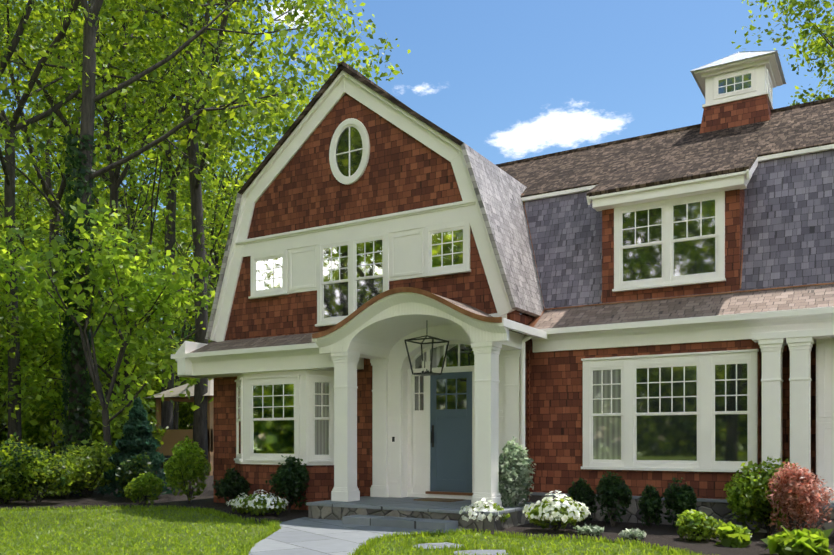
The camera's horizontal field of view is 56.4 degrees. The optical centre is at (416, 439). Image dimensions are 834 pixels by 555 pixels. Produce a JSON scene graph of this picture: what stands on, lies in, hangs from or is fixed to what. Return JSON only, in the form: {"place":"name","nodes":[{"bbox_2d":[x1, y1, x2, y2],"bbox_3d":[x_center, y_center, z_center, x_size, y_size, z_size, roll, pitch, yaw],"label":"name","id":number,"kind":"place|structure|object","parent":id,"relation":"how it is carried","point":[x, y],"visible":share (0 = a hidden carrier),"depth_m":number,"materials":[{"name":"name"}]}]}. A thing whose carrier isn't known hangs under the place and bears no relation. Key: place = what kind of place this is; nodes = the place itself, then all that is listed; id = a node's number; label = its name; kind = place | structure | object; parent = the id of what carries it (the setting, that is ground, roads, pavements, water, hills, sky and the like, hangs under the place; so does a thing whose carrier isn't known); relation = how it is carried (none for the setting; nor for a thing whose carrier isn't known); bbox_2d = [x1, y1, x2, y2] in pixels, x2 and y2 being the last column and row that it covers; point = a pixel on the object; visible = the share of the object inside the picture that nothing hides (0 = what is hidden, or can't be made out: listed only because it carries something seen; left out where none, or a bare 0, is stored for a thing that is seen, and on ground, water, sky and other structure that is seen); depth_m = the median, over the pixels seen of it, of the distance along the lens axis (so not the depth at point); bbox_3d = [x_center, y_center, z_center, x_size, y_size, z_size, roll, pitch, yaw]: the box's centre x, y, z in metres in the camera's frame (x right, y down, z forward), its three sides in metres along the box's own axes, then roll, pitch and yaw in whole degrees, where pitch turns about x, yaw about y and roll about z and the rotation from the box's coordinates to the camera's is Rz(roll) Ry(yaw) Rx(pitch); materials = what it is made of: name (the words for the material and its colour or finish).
{"place":"outdoors","nodes":[
{"label":"outdoors","id":0,"kind":"place"},
{"bbox_2d":[249,517,468,554],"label":"walkway","id":1,"kind":"structure","parent":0,"point":[305,536],"depth_m":10.51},
{"bbox_2d":[0,504,718,554],"bbox_3d":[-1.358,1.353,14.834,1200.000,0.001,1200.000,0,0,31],"label":"lawn","id":2,"kind":"structure","parent":0,"point":[193,535],"depth_m":11.01,"materials":[{"name":"green plant"}]},
{"bbox_2d":[0,0,833,462],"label":"tree foliage","id":3,"kind":"object","parent":2,"relation":"on","point":[38,328],"visible":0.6,"depth_m":25.47,"materials":[{"name":"green plant"}]},
{"bbox_2d":[0,0,833,535],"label":"tree trunks","id":4,"kind":"object","parent":2,"relation":"on","point":[170,410],"visible":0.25,"depth_m":26.74,"materials":[{"name":"plant"}]},
{"bbox_2d":[0,132,833,554],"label":"shrubs","id":5,"kind":"object","parent":2,"relation":"on","point":[794,490],"depth_m":13.98,"materials":[{"name":"green plant"}]},
{"bbox_2d":[412,542,507,554],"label":"stepping stones","id":6,"kind":"object","parent":2,"relation":"on","point":[481,552],"visible":0.55,"depth_m":9.39,"materials":[{"name":"grey stone"}]},
{"bbox_2d":[0,470,833,554],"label":"mulch bed","id":7,"kind":"object","parent":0,"point":[662,535],"visible":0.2,"depth_m":12.41,"materials":[{"name":"brown soil"}]},
{"bbox_2d":[155,396,213,475],"bbox_3d":[-8.195,-0.147,30.943,3.000,3.000,3.000,0,0,31],"label":"gazebo frame","id":8,"kind":"object","parent":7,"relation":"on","point":[171,439],"visible":0.29,"depth_m":29.82,"materials":[{"name":"brown wood"}]},
{"bbox_2d":[145,379,213,398],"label":"gazebo roof","id":9,"kind":"structure","parent":8,"relation":"on","point":[178,390],"depth_m":29.92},
{"bbox_2d":[171,53,833,506],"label":"house trim","id":10,"kind":"structure","parent":7,"relation":"on","point":[377,333],"depth_m":13.36,"materials":[{"name":"white paint"}]},
{"bbox_2d":[238,61,463,194],"bbox_3d":[1.164,-6.089,19.052,5.240,2.076,10.170,0,0,31],"label":"roof edge","id":11,"kind":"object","parent":10,"relation":"on","point":[351,71],"depth_m":14.88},
{"bbox_2d":[205,143,543,339],"bbox_3d":[1.177,-3.610,19.045,7.130,2.973,10.170,0,0,31],"label":"gambrel roof","id":12,"kind":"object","parent":10,"relation":"attached to","point":[498,191],"visible":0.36,"depth_m":13.81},
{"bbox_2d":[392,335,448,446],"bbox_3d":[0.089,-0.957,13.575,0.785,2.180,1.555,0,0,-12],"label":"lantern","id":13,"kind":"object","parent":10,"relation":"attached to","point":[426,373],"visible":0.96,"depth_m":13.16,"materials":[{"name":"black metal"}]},
{"bbox_2d":[430,371,471,492],"bbox_3d":[0.626,-0.137,13.962,0.860,2.140,0.060,0,0,31],"label":"front door","id":14,"kind":"structure","parent":10,"relation":"in","point":[451,460],"depth_m":13.94,"materials":[{"name":"blue wood"}]},
{"bbox_2d":[315,369,620,459],"bbox_3d":[0.720,-0.412,13.806,5.682,1.470,0.183,0,0,22],"label":"curtained window glass","id":15,"kind":"object","parent":10,"relation":"in","point":[606,437],"visible":1,"depth_m":12.83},
{"bbox_2d":[237,73,769,460],"bbox_3d":[1.753,-3.454,13.877,10.987,7.555,4.324,0,0,1],"label":"window glass","id":16,"kind":"object","parent":10,"relation":"in","point":[666,437],"visible":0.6,"depth_m":13.21,"materials":[{"name":"glass"}]},
{"bbox_2d":[190,284,833,352],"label":"lower roof","id":17,"kind":"structure","parent":10,"relation":"on","point":[816,296],"depth_m":12.55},
{"bbox_2d":[214,93,815,509],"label":"shingle walls","id":18,"kind":"structure","parent":10,"relation":"attached to","point":[402,173],"depth_m":14.09,"materials":[{"name":"brown wood"}]},
{"bbox_2d":[312,194,833,501],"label":"copper flashing","id":19,"kind":"object","parent":10,"relation":"attached to","point":[411,290],"visible":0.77,"depth_m":12.65,"materials":[{"name":"brown metal"}]},
{"bbox_2d":[496,97,833,315],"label":"roof","id":20,"kind":"structure","parent":10,"relation":"on","point":[686,153],"depth_m":14.72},
{"bbox_2d":[519,149,833,313],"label":"roof shingles","id":21,"kind":"object","parent":10,"relation":"attached to","point":[788,230],"depth_m":12.66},
{"bbox_2d":[699,95,770,133],"bbox_3d":[6.623,-6.322,16.004,1.400,0.850,1.400,0,0,31],"label":"cupola base","id":22,"kind":"object","parent":10,"relation":"attached to","point":[737,113],"visible":0.36,"depth_m":15.46,"materials":[{"name":"brown wood"}]},
{"bbox_2d":[690,50,786,97],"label":"cupola roof","id":23,"kind":"structure","parent":10,"relation":"on","point":[737,57],"depth_m":15.57,"materials":[{"name":"silver metal"}]},
{"bbox_2d":[308,495,833,536],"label":"fieldstone base","id":24,"kind":"object","parent":7,"relation":"on","point":[718,511],"visible":0.21,"depth_m":12.00,"materials":[{"name":"grey stone"}]},
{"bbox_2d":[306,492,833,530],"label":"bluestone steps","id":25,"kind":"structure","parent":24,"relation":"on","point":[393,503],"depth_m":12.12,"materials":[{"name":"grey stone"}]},
{"bbox_2d":[413,498,464,501],"bbox_3d":[0.385,1.044,13.559,0.740,0.018,0.500,0,0,31],"label":"doormat","id":26,"kind":"object","parent":25,"relation":"on","point":[439,499],"visible":1,"depth_m":13.51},
{"bbox_2d":[425,491,473,495],"bbox_3d":[0.608,0.956,13.932,0.980,0.045,0.130,0,0,31],"label":"door sill","id":27,"kind":"structure","parent":25,"relation":"on","point":[448,493],"depth_m":13.87,"materials":[{"name":"brown wood"}]},
{"bbox_2d":[520,189,761,500],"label":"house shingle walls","id":28,"kind":"structure","parent":7,"relation":"on","point":[525,320],"depth_m":13.35,"materials":[{"name":"brown wood"}]},
{"bbox_2d":[0,0,833,425],"label":"sky","id":29,"kind":"structure","parent":0,"point":[511,80],"materials":[{"name":"blue"}]}
]}

